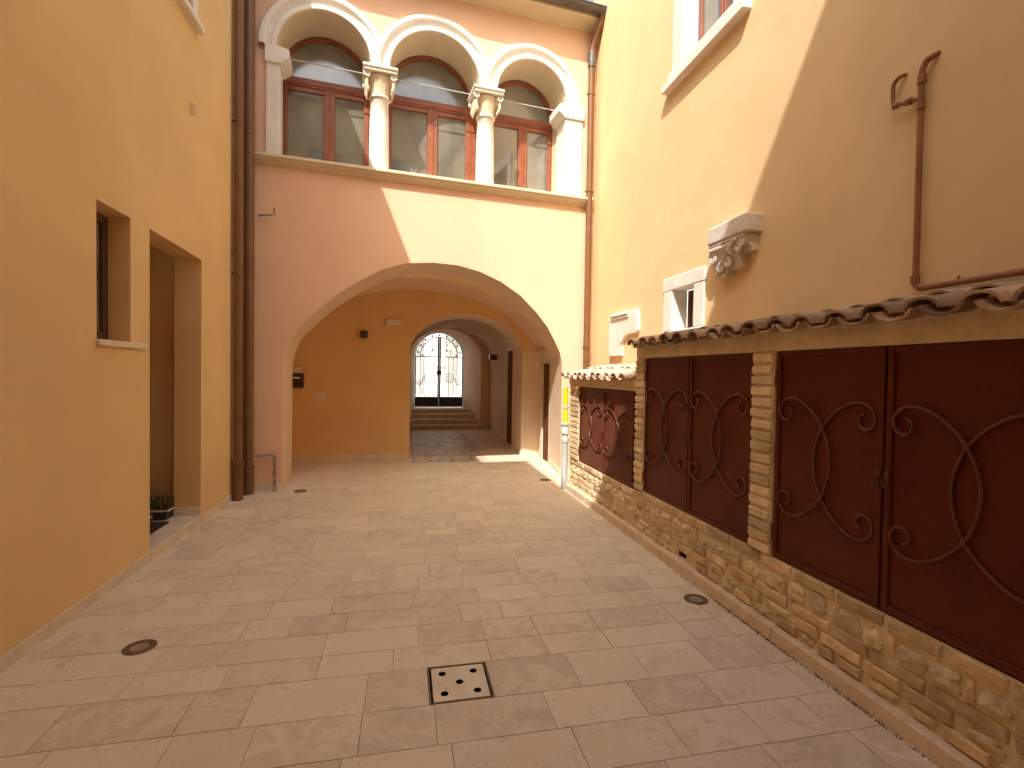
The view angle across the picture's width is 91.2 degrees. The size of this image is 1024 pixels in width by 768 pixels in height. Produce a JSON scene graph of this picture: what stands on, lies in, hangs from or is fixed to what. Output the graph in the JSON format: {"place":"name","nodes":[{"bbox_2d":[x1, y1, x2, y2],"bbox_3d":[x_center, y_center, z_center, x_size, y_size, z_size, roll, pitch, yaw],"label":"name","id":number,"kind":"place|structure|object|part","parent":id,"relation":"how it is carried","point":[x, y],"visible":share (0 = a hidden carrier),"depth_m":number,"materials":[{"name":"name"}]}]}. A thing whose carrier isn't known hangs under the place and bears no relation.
{"place":"outdoors","nodes":[
{"label":"outdoors","id":0,"kind":"place"},
{"bbox_2d":[414,394,460,402],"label":"street","id":1,"kind":"structure","parent":0,"point":[435,395],"depth_m":22.43,"materials":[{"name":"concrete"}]},
{"bbox_2d":[414,333,461,393],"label":"white house","id":2,"kind":"structure","parent":1,"relation":"on","point":[450,366],"depth_m":23.74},
{"bbox_2d":[410,429,486,462],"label":"passage paving","id":3,"kind":"structure","parent":0,"point":[440,445],"depth_m":10.22,"materials":[{"name":"grey stone"}]},
{"bbox_2d":[0,429,940,767],"bbox_3d":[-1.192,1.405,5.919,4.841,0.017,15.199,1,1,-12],"label":"paving","id":4,"kind":"structure","parent":0,"point":[678,661],"depth_m":2.75,"materials":[{"name":"stone"}]},
{"bbox_2d":[0,0,233,673],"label":"ochre house","id":5,"kind":"structure","parent":4,"relation":"on","point":[116,263],"depth_m":3.44,"materials":[{"name":"paint"}]},
{"bbox_2d":[95,212,147,348],"bbox_3d":[-2.864,-0.733,3.553,0.228,0.945,0.625,1,1,-12],"label":"window","id":6,"kind":"structure","parent":5,"relation":"in","point":[101,221],"depth_m":3.59,"materials":[{"name":"brown wood"}]},
{"bbox_2d":[150,521,168,533],"bbox_3d":[-3.409,1.307,4.367,0.495,0.015,0.650,1,1,-12],"label":"doormat","id":7,"kind":"object","parent":5,"relation":"on","point":[155,526],"visible":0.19,"depth_m":4.60,"materials":[{"name":"brown fabric"}]},
{"bbox_2d":[150,495,176,520],"bbox_3d":[-3.539,1.192,4.879,0.474,0.216,0.314,1,1,-12],"label":"plant tray","id":8,"kind":"object","parent":5,"relation":"on","point":[161,508],"visible":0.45,"depth_m":4.82,"materials":[{"name":"black metal"}]},
{"bbox_2d":[176,0,205,34],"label":"window","id":9,"kind":"structure","parent":5,"relation":"in","point":[190,11],"depth_m":4.60,"materials":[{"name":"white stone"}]},
{"bbox_2d":[190,101,195,115],"bbox_3d":[-2.992,-2.585,4.702,0.016,0.120,0.120,1,1,-12],"label":"air vent","id":10,"kind":"object","parent":5,"relation":"attached to","point":[192,108],"visible":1,"depth_m":4.69,"materials":[{"name":"plastic"}]},
{"bbox_2d":[232,0,243,500],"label":"downpipe","id":11,"kind":"object","parent":5,"relation":"attached to","point":[237,460],"visible":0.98,"depth_m":5.80,"materials":[{"name":"brown metal"}]},
{"bbox_2d":[121,639,157,655],"bbox_3d":[-2.056,1.454,2.769,0.160,0.012,0.160,1,1,-12],"label":"ground light","id":12,"kind":"object","parent":4,"relation":"on","point":[139,647],"visible":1,"depth_m":2.76,"materials":[{"name":"metal"}]},
{"bbox_2d":[293,489,306,492],"bbox_3d":[-2.693,1.362,6.377,0.160,0.012,0.160,1,1,-12],"label":"ground light","id":13,"kind":"object","parent":4,"relation":"on","point":[299,490],"visible":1,"depth_m":6.35,"materials":[{"name":"metal"}]},
{"bbox_2d":[409,407,488,429],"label":"stone steps","id":14,"kind":"structure","parent":4,"relation":"on","point":[425,418],"depth_m":13.84,"materials":[{"name":"stone"}]},
{"bbox_2d":[427,662,493,704],"bbox_3d":[-0.264,1.549,2.510,0.303,0.120,0.298,1,1,-12],"label":"drain cover","id":15,"kind":"object","parent":4,"relation":"on","point":[458,683],"visible":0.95,"depth_m":2.50,"materials":[{"name":"stone"}]},
{"bbox_2d":[253,0,693,491],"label":"gallery house","id":16,"kind":"structure","parent":4,"relation":"on","point":[420,168],"depth_m":7.28,"materials":[{"name":"paint"}]},
{"bbox_2d":[243,0,254,494],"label":"downpipe","id":17,"kind":"object","parent":16,"relation":"attached to","point":[248,238],"visible":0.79,"depth_m":6.08,"materials":[{"name":"brown metal"}]},
{"bbox_2d":[255,454,276,491],"bbox_3d":[-3.099,1.124,6.318,0.252,0.478,0.057,0,1,-18],"label":"water pipe","id":18,"kind":"object","parent":16,"relation":"attached to","point":[274,489],"visible":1,"depth_m":6.33,"materials":[{"name":"brown metal"}]},
{"bbox_2d":[258,208,274,216],"bbox_3d":[-3.071,-2.143,6.238,0.220,0.115,0.076,1,1,4],"label":"iron hook","id":19,"kind":"object","parent":16,"relation":"attached to","point":[267,214],"visible":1,"depth_m":6.24,"materials":[{"name":"brown metal"}]},
{"bbox_2d":[293,366,303,387],"bbox_3d":[-3.651,-0.118,8.525,0.200,0.365,0.066,1,1,-12],"label":"intercom panel","id":20,"kind":"object","parent":16,"relation":"attached to","point":[298,376],"visible":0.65,"depth_m":8.51,"materials":[{"name":"plastic"}]},
{"bbox_2d":[316,393,324,398],"bbox_3d":[-3.299,0.202,8.632,0.135,0.095,0.018,1,1,-12],"label":"light switch","id":21,"kind":"object","parent":16,"relation":"attached to","point":[320,395],"visible":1,"depth_m":8.63,"materials":[{"name":"white plastic"}]},
{"bbox_2d":[282,38,368,165],"bbox_3d":[-2.579,-3.818,6.972,1.140,1.905,0.092,0,1,-18],"label":"window","id":22,"kind":"structure","parent":16,"relation":"in","point":[326,109],"depth_m":6.95,"materials":[{"name":"red wood"}]},
{"bbox_2d":[360,330,367,337],"bbox_3d":[-2.572,-0.861,8.712,0.120,0.129,0.110,1,1,-12],"label":"wall lamp","id":23,"kind":"object","parent":16,"relation":"attached to","point":[363,334],"visible":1,"depth_m":8.66,"materials":[{"name":"plastic"}]},
{"bbox_2d":[386,319,400,325],"bbox_3d":[-2.086,-1.089,8.836,0.260,0.105,0.058,1,1,-12],"label":"emergency light","id":24,"kind":"object","parent":16,"relation":"attached to","point":[393,321],"visible":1,"depth_m":8.81,"materials":[{"name":"white plastic"}]},
{"bbox_2d":[388,56,470,180],"bbox_3d":[-1.221,-3.832,7.420,1.240,1.955,0.092,0,1,-18],"label":"window","id":25,"kind":"structure","parent":16,"relation":"in","point":[429,127],"depth_m":7.41,"materials":[{"name":"red wood"}]},
{"bbox_2d":[414,333,462,406],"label":"iron gate","id":26,"kind":"structure","parent":16,"relation":"attached to","point":[437,401],"depth_m":14.86,"materials":[{"name":"black metal"}]},
{"bbox_2d":[489,354,496,359],"bbox_3d":[-0.489,-0.677,12.763,0.185,0.140,0.200,1,1,-12],"label":"wall lamp","id":27,"kind":"object","parent":16,"relation":"attached to","point":[492,357],"visible":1,"depth_m":12.67,"materials":[{"name":"plastic"}]},
{"bbox_2d":[502,339,512,443],"bbox_3d":[-0.056,0.174,10.817,0.130,2.280,1.250,1,1,-12],"label":"stone doorway","id":28,"kind":"structure","parent":16,"relation":"in","point":[509,354],"depth_m":11.06,"materials":[{"name":"stone"}]},
{"bbox_2d":[493,81,551,191],"bbox_3d":[0.122,-3.780,7.864,1.080,1.875,0.092,0,1,-18],"label":"window","id":29,"kind":"structure","parent":16,"relation":"in","point":[522,133],"depth_m":7.86,"materials":[{"name":"red wood"}]},
{"bbox_2d":[536,349,550,463],"bbox_3d":[0.567,0.379,8.833,0.130,1.980,0.840,1,1,-12],"label":"stone doorway","id":30,"kind":"structure","parent":16,"relation":"in","point":[545,368],"depth_m":8.90,"materials":[{"name":"stone"}]},
{"bbox_2d":[542,0,606,15],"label":"roof gutter","id":31,"kind":"object","parent":16,"relation":"attached to","point":[594,8],"visible":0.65,"depth_m":7.19,"materials":[{"name":"brown metal"}]},
{"bbox_2d":[582,13,605,368],"bbox_3d":[1.211,-2.021,7.529,0.137,6.837,0.339,0,2,-40],"label":"downpipe","id":32,"kind":"object","parent":16,"relation":"attached to","point":[586,347],"visible":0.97,"depth_m":7.54,"materials":[{"name":"brown metal"}]},
{"bbox_2d":[561,363,636,525],"bbox_3d":[1.221,0.591,5.859,0.763,1.691,2.039,1,1,-12],"label":"meter cabinet","id":33,"kind":"object","parent":4,"relation":"on","point":[601,427],"visible":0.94,"depth_m":5.57,"materials":[{"name":"brick"}]},
{"bbox_2d":[561,388,569,489],"bbox_3d":[0.710,0.734,6.725,0.122,1.370,0.122,2,2,33],"label":"gas riser","id":34,"kind":"object","parent":33,"relation":"attached to","point":[564,441],"visible":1,"depth_m":6.69,"materials":[{"name":"grey paint"}]},
{"bbox_3d":[0.933,0.514,5.991,0.068,0.940,0.764,1,1,-12],"label":"door","id":35,"kind":"part","parent":33,"relation":"part of","materials":[{"name":"red metal"}]},
{"bbox_3d":[1.094,0.534,5.233,0.068,0.940,0.762,1,1,-12],"label":"door","id":36,"kind":"part","parent":33,"relation":"part of","materials":[{"name":"red metal"}]},
{"bbox_2d":[684,594,707,604],"bbox_3d":[1.274,1.490,3.471,0.160,0.012,0.160,1,1,-12],"label":"ground light","id":37,"kind":"object","parent":4,"relation":"on","point":[697,599],"visible":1,"depth_m":3.46,"materials":[{"name":"metal"}]},
{"bbox_2d":[608,522,939,766],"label":"moss","id":38,"kind":"object","parent":4,"relation":"on","point":[847,699],"visible":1,"depth_m":2.78,"materials":[{"name":"green plant"}]},
{"bbox_2d":[566,482,985,767],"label":"kerb","id":39,"kind":"structure","parent":4,"relation":"on","point":[936,748],"depth_m":2.62,"materials":[{"name":"stone"}]},
{"bbox_2d":[591,0,1023,682],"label":"yellow house","id":40,"kind":"structure","parent":4,"relation":"on","point":[791,124],"depth_m":3.67,"materials":[{"name":"paint"}]},
{"bbox_2d":[609,309,639,355],"bbox_3d":[1.448,-0.656,6.533,0.085,0.560,0.850,1,1,-12],"label":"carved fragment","id":41,"kind":"object","parent":40,"relation":"attached to","point":[623,325],"visible":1,"depth_m":6.57,"materials":[{"name":"white stone"}]},
{"bbox_2d":[662,266,705,333],"bbox_3d":[1.872,-0.804,5.203,0.252,0.670,0.790,1,1,-12],"label":"window","id":42,"kind":"structure","parent":40,"relation":"in","point":[675,317],"depth_m":5.37,"materials":[{"name":"white stone"}]},
{"bbox_2d":[661,0,751,95],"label":"window","id":43,"kind":"structure","parent":40,"relation":"in","point":[717,18],"depth_m":5.16,"materials":[{"name":"white stone"}]},
{"bbox_2d":[708,212,762,278],"bbox_3d":[1.891,-1.156,4.299,0.179,0.455,0.562,1,1,-12],"label":"carved bracket","id":44,"kind":"object","parent":40,"relation":"attached to","point":[733,243],"visible":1,"depth_m":4.21,"materials":[{"name":"stone"}]},
{"bbox_2d":[891,50,1023,290],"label":"gas pipe","id":45,"kind":"object","parent":40,"relation":"attached to","point":[920,100],"visible":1,"depth_m":2.76,"materials":[{"name":"orange metal"}]},
{"bbox_2d":[627,279,1023,767],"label":"meter cabinet","id":46,"kind":"object","parent":4,"relation":"on","point":[885,475],"visible":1,"depth_m":2.38,"materials":[{"name":"brick"}]},
{"bbox_3d":[1.297,0.387,4.283,0.068,1.228,0.734,1,1,-12],"label":"door","id":47,"kind":"part","parent":46,"relation":"part of","materials":[{"name":"red metal"}]},
{"bbox_3d":[1.452,0.406,3.555,0.068,1.228,0.731,1,1,-12],"label":"door","id":48,"kind":"part","parent":46,"relation":"part of","materials":[{"name":"red metal"}]},
{"bbox_3d":[1.640,0.426,2.666,0.068,1.222,0.697,1,1,-12],"label":"door","id":49,"kind":"part","parent":46,"relation":"part of","materials":[{"name":"red metal"}]},
{"bbox_3d":[1.788,0.445,1.971,0.068,1.222,0.699,1,1,-12],"label":"door","id":50,"kind":"part","parent":46,"relation":"part of","materials":[{"name":"red metal"}]}
]}

